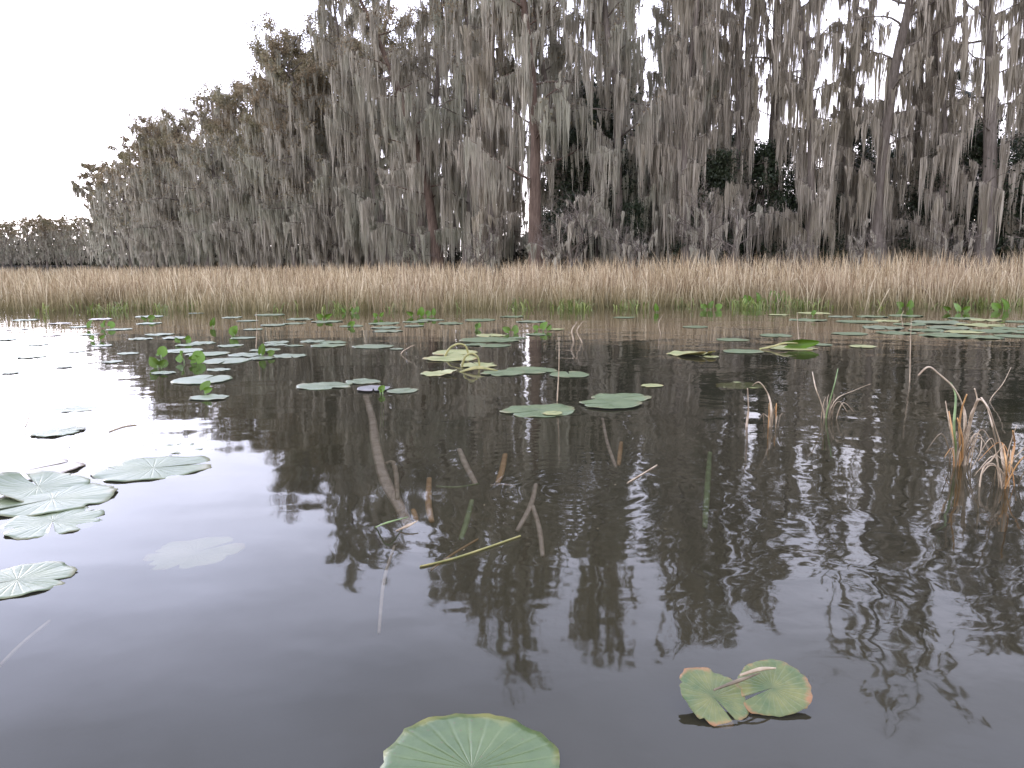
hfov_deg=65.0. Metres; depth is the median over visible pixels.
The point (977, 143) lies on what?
evergreen tree
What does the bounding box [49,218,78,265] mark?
cypress tree
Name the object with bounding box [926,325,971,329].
lily pad
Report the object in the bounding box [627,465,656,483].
floating stem
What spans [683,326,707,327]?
lily pad
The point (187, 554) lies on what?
lily pad
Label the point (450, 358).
lily pad
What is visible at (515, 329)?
water plant
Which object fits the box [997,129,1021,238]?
evergreen tree
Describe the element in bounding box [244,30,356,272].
cypress tree
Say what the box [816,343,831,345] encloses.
lily pad
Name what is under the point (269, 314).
lily pad
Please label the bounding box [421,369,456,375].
lily pad
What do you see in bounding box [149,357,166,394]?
water plant
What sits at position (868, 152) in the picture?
cypress tree
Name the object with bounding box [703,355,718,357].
lily pad
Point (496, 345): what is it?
lily pad
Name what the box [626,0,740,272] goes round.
cypress tree
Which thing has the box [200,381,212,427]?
water plant
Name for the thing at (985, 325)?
lily pad
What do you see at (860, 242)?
mossy shrub
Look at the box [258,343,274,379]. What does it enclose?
water plant
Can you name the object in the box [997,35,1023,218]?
cypress tree
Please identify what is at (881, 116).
cypress tree
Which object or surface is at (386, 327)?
lily pad
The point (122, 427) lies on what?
floating stem
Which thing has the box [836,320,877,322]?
lily pad
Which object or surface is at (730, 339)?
lily pad
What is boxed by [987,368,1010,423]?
reed stalk
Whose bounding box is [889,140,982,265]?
evergreen tree
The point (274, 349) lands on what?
lily pad
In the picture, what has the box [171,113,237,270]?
cypress tree
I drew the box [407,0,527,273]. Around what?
cypress tree
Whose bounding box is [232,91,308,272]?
cypress tree
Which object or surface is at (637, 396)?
lily pad
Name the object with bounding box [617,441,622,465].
sunken stalk
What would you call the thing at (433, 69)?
cypress tree
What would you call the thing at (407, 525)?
drooping reed
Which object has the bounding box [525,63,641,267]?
evergreen tree
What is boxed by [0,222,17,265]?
cypress tree
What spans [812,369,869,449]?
dead reed clump
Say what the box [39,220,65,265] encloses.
cypress tree
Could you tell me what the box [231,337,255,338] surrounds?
lily pad
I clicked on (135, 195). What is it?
cypress tree
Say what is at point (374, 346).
lily pad
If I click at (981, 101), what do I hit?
cypress tree
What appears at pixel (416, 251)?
mossy shrub
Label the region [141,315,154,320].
water plant
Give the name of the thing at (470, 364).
lily pad
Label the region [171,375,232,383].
lily pad
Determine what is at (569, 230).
mossy shrub
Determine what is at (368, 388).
lily pad
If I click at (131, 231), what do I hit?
cypress tree
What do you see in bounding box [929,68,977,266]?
cypress tree
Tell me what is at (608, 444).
sunken stalk
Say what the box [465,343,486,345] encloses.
lily pad
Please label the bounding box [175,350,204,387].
water plant
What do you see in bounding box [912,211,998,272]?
mossy shrub
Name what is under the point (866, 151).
evergreen tree
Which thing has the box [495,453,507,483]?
sunken stalk
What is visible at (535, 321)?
lily pad
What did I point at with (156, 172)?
cypress tree
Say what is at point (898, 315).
lily pad
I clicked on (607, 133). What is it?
evergreen tree
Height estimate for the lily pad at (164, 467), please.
0.022 m
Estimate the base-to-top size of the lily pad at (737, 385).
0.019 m
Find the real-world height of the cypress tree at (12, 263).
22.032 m
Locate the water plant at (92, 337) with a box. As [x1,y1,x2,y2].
[90,335,104,340]
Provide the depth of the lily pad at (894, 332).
13.19 m
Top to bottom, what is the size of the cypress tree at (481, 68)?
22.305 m
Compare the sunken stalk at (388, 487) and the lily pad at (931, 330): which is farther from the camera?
the lily pad at (931, 330)
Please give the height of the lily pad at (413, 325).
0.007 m
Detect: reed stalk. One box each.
[256,316,256,361]
[400,345,413,368]
[556,353,559,423]
[571,322,576,354]
[576,321,583,356]
[908,323,911,401]
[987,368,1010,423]
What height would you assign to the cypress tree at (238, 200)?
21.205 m
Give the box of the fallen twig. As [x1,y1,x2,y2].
[713,673,759,690]
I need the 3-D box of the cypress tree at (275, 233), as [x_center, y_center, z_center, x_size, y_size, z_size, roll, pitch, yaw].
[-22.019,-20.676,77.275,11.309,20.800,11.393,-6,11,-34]
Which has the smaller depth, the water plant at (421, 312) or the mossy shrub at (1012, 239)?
the water plant at (421, 312)
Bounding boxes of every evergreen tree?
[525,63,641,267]
[528,120,630,267]
[542,98,651,265]
[612,194,659,266]
[648,145,754,265]
[690,163,749,269]
[717,122,759,183]
[722,145,766,268]
[728,133,805,274]
[751,161,837,259]
[770,164,862,268]
[807,97,895,247]
[869,138,928,242]
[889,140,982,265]
[905,114,1023,266]
[963,130,1023,264]
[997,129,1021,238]
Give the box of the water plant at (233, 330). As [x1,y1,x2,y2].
[229,326,237,335]
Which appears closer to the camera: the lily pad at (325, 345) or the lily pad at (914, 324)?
the lily pad at (325, 345)
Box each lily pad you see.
[0,371,19,373]
[0,458,85,480]
[0,470,90,501]
[0,482,117,516]
[0,506,104,539]
[0,561,77,598]
[12,319,39,320]
[17,354,46,358]
[31,425,85,436]
[54,405,96,411]
[89,318,111,319]
[90,456,211,481]
[92,344,110,346]
[102,360,122,362]
[106,328,132,329]
[117,352,137,354]
[129,337,153,339]
[136,322,161,323]
[142,536,244,569]
[145,333,173,335]
[151,371,175,373]
[158,443,203,454]
[161,336,184,338]
[168,348,202,352]
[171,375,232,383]
[175,343,202,345]
[185,351,230,355]
[188,341,215,343]
[190,394,228,399]
[203,357,250,363]
[207,368,229,370]
[217,344,243,346]
[228,352,260,356]
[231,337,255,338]
[243,328,261,329]
[247,356,275,359]
[249,348,280,350]
[256,314,284,315]
[261,324,284,325]
[264,341,288,343]
[264,343,287,345]
[273,354,305,357]
[287,318,310,319]
[296,382,352,389]
[300,339,324,342]
[310,343,345,346]
[312,320,339,322]
[319,340,345,343]
[339,325,362,326]
[346,378,380,383]
[352,344,393,348]
[357,385,389,390]
[368,322,399,324]
[371,326,399,328]
[374,329,400,331]
[380,713,559,767]
[387,388,418,392]
[403,320,427,322]
[405,325,423,326]
[419,319,443,320]
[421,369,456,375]
[423,355,476,361]
[432,349,476,354]
[438,322,462,324]
[459,337,514,341]
[460,362,496,366]
[465,318,495,320]
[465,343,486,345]
[477,334,504,336]
[480,344,510,346]
[480,369,524,375]
[491,338,519,341]
[500,403,575,417]
[507,366,557,373]
[516,320,545,322]
[526,333,545,335]
[543,411,561,414]
[550,371,588,377]
[579,399,642,408]
[591,393,651,400]
[641,384,663,386]
[666,350,715,355]
[679,667,748,728]
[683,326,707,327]
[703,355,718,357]
[716,382,766,388]
[717,338,748,340]
[723,349,763,352]
[737,659,812,716]
[760,333,791,336]
[771,345,817,349]
[789,318,826,320]
[797,312,829,313]
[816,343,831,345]
[828,315,852,317]
[831,332,866,334]
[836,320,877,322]
[850,345,876,347]
[858,315,886,317]
[863,325,903,329]
[872,320,898,321]
[875,331,916,334]
[890,314,921,316]
[893,322,925,325]
[909,328,943,331]
[912,320,964,323]
[918,332,978,336]
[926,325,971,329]
[944,330,984,332]
[948,317,974,318]
[957,323,1005,326]
[966,334,1003,338]
[969,329,1016,332]
[970,318,1000,320]
[991,327,1023,329]
[994,334,1023,337]
[1005,320,1023,322]
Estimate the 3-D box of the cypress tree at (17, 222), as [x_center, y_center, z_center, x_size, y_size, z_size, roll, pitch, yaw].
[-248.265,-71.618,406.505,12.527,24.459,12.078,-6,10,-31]
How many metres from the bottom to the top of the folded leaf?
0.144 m
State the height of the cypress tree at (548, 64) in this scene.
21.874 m
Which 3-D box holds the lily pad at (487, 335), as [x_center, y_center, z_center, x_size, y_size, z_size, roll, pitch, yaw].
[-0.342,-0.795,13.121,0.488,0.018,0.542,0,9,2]
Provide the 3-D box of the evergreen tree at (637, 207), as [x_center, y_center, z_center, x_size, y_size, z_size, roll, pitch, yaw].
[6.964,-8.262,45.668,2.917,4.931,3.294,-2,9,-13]
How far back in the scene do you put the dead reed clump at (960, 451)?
4.70 m
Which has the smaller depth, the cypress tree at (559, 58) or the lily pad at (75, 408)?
the lily pad at (75, 408)
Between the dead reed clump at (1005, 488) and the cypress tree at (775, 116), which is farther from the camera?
the cypress tree at (775, 116)
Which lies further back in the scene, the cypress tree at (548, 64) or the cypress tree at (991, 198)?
the cypress tree at (548, 64)
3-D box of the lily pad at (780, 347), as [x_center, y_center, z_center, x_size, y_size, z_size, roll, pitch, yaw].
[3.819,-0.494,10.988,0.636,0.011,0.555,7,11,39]
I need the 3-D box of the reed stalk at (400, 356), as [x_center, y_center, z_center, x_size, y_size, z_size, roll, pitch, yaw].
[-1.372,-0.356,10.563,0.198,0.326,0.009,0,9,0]
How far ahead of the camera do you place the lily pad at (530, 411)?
6.49 m
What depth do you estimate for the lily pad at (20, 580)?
3.10 m
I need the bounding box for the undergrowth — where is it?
[0,180,1013,275]
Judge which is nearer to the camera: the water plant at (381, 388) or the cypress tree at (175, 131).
the water plant at (381, 388)
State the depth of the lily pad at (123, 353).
10.75 m
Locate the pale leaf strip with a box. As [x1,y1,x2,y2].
[739,667,775,675]
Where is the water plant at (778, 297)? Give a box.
[763,291,793,303]
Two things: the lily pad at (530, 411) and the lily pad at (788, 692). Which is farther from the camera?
the lily pad at (530, 411)
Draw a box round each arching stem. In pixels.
[444,343,468,355]
[460,352,479,366]
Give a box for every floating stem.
[109,424,136,431]
[420,535,520,566]
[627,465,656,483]
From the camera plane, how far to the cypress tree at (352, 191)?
61.59 m
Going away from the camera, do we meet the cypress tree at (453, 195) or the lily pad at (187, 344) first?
the lily pad at (187, 344)
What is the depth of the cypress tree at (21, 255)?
368.74 m
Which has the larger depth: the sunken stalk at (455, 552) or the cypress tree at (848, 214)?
the cypress tree at (848, 214)
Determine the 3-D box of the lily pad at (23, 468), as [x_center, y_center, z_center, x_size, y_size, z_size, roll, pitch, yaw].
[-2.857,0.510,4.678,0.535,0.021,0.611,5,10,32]
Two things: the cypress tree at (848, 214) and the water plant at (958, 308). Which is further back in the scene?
the cypress tree at (848, 214)
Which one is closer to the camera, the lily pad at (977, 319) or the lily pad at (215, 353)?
the lily pad at (215, 353)
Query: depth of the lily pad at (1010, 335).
12.59 m
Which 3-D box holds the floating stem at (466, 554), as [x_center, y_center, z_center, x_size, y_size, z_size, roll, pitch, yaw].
[-0.157,0.698,3.356,0.538,0.010,0.026,-8,12,-41]
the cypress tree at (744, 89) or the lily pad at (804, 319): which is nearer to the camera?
the lily pad at (804, 319)
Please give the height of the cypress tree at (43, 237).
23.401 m
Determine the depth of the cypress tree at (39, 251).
365.76 m
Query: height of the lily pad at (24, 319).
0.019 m
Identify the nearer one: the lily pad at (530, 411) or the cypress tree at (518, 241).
the lily pad at (530, 411)
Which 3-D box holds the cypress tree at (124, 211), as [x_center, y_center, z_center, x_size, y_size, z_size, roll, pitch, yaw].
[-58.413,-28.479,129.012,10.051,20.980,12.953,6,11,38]
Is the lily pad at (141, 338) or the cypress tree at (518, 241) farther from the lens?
the cypress tree at (518, 241)
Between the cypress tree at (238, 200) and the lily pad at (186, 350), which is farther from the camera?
the cypress tree at (238, 200)
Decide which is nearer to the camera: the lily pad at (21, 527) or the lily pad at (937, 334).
the lily pad at (21, 527)
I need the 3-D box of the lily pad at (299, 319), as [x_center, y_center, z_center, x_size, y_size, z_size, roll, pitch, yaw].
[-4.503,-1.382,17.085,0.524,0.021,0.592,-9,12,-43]
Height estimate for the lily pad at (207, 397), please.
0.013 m
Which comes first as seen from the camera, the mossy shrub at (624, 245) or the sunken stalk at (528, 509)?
the sunken stalk at (528, 509)
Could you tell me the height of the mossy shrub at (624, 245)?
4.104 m
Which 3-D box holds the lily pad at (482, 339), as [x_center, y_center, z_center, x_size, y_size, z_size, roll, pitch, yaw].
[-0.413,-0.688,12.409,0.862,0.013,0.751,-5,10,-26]
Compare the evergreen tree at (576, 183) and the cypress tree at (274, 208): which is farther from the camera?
the cypress tree at (274, 208)
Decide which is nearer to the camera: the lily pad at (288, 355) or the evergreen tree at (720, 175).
the lily pad at (288, 355)
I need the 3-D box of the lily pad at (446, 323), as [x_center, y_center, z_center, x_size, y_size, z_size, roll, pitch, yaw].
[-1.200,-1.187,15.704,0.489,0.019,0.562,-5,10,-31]
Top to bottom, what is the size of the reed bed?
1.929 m
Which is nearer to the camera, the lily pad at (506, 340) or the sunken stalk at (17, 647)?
the sunken stalk at (17, 647)
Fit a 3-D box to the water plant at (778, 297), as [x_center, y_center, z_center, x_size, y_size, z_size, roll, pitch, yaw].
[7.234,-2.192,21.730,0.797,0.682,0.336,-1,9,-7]
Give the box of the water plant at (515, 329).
[502,325,518,351]
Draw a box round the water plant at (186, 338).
[175,335,190,361]
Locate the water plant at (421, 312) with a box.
[407,307,435,316]
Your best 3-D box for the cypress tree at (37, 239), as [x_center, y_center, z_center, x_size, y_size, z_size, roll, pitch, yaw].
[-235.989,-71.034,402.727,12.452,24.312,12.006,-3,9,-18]
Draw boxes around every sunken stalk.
[0,620,50,666]
[362,394,414,528]
[377,545,394,633]
[384,460,399,499]
[411,508,418,520]
[425,477,433,522]
[430,538,478,570]
[436,483,478,487]
[457,448,477,485]
[459,499,473,539]
[490,484,515,486]
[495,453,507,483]
[515,483,537,531]
[531,504,544,556]
[601,418,617,467]
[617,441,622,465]
[702,451,711,527]
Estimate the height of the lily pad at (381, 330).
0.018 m
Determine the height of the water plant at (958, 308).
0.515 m
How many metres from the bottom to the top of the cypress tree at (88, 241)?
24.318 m
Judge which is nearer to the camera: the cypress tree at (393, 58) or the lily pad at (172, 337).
the lily pad at (172, 337)
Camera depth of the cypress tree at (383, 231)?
57.75 m
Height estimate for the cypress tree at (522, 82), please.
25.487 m
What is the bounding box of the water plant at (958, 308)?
[942,303,970,311]
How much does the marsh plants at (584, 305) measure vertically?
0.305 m
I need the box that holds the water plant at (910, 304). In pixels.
[897,300,913,308]
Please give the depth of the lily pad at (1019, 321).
15.38 m
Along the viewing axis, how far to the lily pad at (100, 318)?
17.52 m
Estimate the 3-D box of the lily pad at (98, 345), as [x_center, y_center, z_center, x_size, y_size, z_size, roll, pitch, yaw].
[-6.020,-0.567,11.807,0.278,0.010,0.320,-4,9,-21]
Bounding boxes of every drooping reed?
[375,517,407,527]
[396,520,417,530]
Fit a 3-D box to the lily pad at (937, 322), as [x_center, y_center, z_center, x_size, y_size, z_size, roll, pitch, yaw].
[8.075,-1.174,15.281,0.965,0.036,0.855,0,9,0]
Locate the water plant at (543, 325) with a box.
[533,322,551,342]
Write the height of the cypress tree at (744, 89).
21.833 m
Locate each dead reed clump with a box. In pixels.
[744,382,785,459]
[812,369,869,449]
[918,366,996,505]
[972,397,1023,531]
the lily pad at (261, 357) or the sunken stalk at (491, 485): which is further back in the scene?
the lily pad at (261, 357)
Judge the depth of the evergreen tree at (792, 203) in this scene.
47.45 m
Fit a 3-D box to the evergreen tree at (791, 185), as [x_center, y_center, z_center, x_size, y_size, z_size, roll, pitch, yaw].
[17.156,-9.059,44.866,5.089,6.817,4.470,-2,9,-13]
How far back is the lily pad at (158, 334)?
13.54 m
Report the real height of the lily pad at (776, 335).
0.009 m
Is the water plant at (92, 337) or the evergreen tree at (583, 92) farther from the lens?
the evergreen tree at (583, 92)
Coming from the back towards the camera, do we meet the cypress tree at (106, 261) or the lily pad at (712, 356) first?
the cypress tree at (106, 261)
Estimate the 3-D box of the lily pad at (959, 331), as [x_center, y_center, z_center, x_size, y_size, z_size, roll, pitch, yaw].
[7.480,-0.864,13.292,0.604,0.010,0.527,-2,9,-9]
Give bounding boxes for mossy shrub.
[291,219,344,270]
[390,228,437,269]
[460,214,504,277]
[518,179,615,273]
[590,211,665,273]
[662,180,771,270]
[766,229,818,272]
[840,218,906,272]
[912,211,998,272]
[1004,218,1023,264]
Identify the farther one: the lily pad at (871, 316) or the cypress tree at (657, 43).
the cypress tree at (657, 43)
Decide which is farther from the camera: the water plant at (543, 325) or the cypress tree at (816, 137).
the cypress tree at (816, 137)
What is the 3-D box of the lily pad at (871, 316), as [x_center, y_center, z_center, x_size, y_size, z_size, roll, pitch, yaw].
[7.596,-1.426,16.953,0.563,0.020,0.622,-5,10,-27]
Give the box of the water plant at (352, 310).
[342,306,358,312]
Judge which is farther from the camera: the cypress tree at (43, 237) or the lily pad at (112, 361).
the cypress tree at (43, 237)
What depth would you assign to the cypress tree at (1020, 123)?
41.63 m
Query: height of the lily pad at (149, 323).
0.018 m
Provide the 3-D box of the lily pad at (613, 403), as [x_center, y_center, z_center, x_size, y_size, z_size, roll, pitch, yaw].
[0.842,0.162,6.751,0.526,0.008,0.458,-2,9,-10]
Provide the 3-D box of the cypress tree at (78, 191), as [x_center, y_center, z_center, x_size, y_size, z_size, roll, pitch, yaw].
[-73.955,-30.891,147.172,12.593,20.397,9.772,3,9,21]
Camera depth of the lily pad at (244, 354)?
10.53 m
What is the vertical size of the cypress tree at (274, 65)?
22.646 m
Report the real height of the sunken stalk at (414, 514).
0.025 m
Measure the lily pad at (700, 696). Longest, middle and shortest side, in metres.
0.203 x 0.175 x 0.008 m
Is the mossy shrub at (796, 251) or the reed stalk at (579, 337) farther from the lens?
the mossy shrub at (796, 251)
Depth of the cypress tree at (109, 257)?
159.85 m
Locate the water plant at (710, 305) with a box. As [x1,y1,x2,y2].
[700,301,721,309]
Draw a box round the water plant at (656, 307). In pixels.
[654,303,658,311]
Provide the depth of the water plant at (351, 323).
15.02 m
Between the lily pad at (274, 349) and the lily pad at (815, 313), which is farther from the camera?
the lily pad at (815, 313)
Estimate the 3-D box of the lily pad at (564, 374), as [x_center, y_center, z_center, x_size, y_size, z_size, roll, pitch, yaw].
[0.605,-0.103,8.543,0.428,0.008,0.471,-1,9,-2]
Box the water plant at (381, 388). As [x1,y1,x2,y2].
[378,385,384,427]
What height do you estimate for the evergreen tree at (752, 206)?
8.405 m
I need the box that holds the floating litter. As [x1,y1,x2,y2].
[25,315,1021,549]
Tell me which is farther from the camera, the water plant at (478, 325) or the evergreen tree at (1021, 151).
the evergreen tree at (1021, 151)
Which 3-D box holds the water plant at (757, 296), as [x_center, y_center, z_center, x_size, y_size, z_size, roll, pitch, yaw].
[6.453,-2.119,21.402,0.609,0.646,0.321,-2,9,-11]
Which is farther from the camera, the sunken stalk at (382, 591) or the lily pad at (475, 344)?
the lily pad at (475, 344)
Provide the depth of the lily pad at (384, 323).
15.70 m
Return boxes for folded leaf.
[759,339,819,349]
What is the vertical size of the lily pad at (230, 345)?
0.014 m
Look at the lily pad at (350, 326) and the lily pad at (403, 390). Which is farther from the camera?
the lily pad at (350, 326)
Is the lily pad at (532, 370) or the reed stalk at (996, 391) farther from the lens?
the lily pad at (532, 370)
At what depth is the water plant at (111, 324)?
14.97 m
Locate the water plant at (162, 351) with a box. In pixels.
[156,346,167,380]
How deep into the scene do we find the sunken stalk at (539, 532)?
3.77 m
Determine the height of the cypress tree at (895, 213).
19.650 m
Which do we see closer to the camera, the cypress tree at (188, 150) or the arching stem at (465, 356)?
the arching stem at (465, 356)
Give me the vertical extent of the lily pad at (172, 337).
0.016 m
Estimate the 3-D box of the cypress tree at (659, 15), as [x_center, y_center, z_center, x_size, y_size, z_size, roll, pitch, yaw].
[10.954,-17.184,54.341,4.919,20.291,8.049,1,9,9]
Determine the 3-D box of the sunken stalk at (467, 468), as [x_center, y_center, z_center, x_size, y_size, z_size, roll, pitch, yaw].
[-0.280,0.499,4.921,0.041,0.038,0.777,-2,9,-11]
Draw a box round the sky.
[0,0,1023,249]
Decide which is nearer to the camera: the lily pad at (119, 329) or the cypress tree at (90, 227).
the lily pad at (119, 329)
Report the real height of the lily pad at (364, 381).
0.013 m
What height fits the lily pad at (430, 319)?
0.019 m
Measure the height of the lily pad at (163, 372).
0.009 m
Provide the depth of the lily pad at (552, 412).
6.33 m
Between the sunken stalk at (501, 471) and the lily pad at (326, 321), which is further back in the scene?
the lily pad at (326, 321)
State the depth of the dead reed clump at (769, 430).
5.84 m
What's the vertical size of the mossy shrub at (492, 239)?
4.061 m
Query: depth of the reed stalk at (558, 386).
6.94 m
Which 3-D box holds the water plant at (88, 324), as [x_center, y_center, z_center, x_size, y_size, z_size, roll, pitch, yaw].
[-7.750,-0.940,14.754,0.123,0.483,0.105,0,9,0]
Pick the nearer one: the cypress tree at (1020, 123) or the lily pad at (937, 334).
the lily pad at (937, 334)
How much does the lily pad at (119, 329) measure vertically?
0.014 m
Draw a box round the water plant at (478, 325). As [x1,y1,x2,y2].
[475,323,480,328]
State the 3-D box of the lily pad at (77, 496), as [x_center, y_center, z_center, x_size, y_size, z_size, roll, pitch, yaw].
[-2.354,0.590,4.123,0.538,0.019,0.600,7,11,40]
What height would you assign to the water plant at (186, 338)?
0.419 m
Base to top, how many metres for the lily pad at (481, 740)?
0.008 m
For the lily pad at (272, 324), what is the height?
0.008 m
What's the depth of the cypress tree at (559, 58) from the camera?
48.09 m
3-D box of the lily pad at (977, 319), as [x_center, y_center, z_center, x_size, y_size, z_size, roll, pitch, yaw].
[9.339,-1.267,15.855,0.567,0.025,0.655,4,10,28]
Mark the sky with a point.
(70, 70)
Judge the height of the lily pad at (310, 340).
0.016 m
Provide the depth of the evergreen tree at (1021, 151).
41.18 m
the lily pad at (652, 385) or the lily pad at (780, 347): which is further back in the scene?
the lily pad at (780, 347)
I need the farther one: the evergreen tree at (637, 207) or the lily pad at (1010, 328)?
the evergreen tree at (637, 207)
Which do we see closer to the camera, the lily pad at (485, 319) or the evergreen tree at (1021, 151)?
the lily pad at (485, 319)
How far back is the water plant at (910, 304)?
19.56 m
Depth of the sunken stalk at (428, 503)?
4.22 m
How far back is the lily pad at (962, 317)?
16.45 m
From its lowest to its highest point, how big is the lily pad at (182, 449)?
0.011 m
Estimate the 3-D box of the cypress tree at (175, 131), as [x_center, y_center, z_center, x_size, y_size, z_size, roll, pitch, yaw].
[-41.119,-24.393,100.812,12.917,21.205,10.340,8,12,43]
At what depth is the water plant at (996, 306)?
18.72 m
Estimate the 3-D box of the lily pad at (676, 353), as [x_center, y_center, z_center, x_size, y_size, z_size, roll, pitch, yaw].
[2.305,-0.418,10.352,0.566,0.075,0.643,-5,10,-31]
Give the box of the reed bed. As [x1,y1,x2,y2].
[0,245,1023,313]
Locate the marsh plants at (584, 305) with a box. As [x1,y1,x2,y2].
[32,295,1022,312]
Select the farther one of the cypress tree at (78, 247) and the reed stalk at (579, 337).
the cypress tree at (78, 247)
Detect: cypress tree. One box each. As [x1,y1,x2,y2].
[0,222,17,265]
[0,225,18,265]
[1,219,17,265]
[9,218,29,264]
[11,219,38,265]
[14,216,37,265]
[27,218,56,265]
[31,217,51,265]
[32,214,59,265]
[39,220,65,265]
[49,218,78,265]
[50,214,72,265]
[64,215,86,265]
[66,218,91,263]
[69,159,135,268]
[77,191,109,267]
[81,162,127,268]
[82,221,101,250]
[88,135,137,268]
[88,188,121,268]
[107,186,133,264]
[108,150,153,270]
[112,111,182,270]
[121,110,203,271]
[121,135,191,269]
[138,105,227,271]
[160,77,245,270]
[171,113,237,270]
[184,76,263,269]
[208,80,286,272]
[222,61,310,270]
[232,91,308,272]
[240,9,384,272]
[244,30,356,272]
[276,19,404,271]
[298,0,439,272]
[304,0,414,273]
[341,0,462,272]
[353,0,471,270]
[384,9,449,252]
[406,0,498,259]
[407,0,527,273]
[445,0,541,278]
[463,0,590,276]
[496,36,528,265]
[498,0,609,272]
[535,0,594,263]
[548,0,683,276]
[592,0,650,173]
[608,0,735,275]
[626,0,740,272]
[638,0,708,138]
[690,38,732,210]
[692,0,775,273]
[716,0,828,274]
[757,0,852,269]
[800,0,889,275]
[825,0,979,274]
[854,127,875,218]
[868,0,958,265]
[888,0,984,267]
[916,0,1023,272]
[929,68,977,266]
[969,67,1000,212]
[973,0,1023,275]
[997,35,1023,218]
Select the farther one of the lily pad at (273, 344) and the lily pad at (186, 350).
the lily pad at (273, 344)
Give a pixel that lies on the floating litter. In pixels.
(544, 463)
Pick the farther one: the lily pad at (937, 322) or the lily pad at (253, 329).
the lily pad at (937, 322)
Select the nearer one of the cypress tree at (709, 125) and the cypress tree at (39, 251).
the cypress tree at (709, 125)
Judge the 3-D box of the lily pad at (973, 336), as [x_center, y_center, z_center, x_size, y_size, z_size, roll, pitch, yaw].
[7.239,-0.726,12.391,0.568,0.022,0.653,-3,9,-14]
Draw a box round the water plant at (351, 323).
[347,321,354,326]
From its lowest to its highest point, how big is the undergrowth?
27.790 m
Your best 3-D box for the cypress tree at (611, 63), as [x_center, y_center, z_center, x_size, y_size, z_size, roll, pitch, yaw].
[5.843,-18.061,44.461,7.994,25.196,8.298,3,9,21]
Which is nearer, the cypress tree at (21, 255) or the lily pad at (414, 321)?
the lily pad at (414, 321)
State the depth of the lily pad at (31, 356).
10.45 m
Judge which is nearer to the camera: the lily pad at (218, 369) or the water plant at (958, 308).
the lily pad at (218, 369)
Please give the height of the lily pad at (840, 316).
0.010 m
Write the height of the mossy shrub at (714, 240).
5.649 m
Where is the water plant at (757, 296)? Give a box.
[743,292,762,304]
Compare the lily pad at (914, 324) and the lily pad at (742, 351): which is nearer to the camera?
the lily pad at (742, 351)
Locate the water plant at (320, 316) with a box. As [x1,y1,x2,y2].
[316,314,331,319]
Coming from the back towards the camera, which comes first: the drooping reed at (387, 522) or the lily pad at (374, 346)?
the lily pad at (374, 346)
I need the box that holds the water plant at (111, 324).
[100,320,114,328]
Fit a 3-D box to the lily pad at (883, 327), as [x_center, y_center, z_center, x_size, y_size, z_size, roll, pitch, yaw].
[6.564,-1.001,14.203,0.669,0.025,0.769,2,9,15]
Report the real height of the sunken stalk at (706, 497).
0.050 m
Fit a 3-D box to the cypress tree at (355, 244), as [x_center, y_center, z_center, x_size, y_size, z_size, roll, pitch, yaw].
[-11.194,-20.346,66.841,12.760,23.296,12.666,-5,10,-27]
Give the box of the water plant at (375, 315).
[373,312,383,317]
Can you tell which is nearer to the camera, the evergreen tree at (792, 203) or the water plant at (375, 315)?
the water plant at (375, 315)
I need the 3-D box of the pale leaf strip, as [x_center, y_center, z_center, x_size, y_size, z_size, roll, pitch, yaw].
[0.682,0.793,2.225,0.116,0.017,0.011,-3,9,-17]
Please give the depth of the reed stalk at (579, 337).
11.84 m
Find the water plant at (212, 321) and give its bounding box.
[210,317,214,327]
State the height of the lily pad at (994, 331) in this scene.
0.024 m
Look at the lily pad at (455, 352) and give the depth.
10.65 m
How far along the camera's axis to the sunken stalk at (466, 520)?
3.90 m
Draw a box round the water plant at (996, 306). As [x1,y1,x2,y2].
[991,298,1010,310]
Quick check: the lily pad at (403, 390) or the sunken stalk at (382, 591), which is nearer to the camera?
the sunken stalk at (382, 591)
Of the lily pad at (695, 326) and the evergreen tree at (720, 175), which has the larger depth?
the evergreen tree at (720, 175)
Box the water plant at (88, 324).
[86,320,92,327]

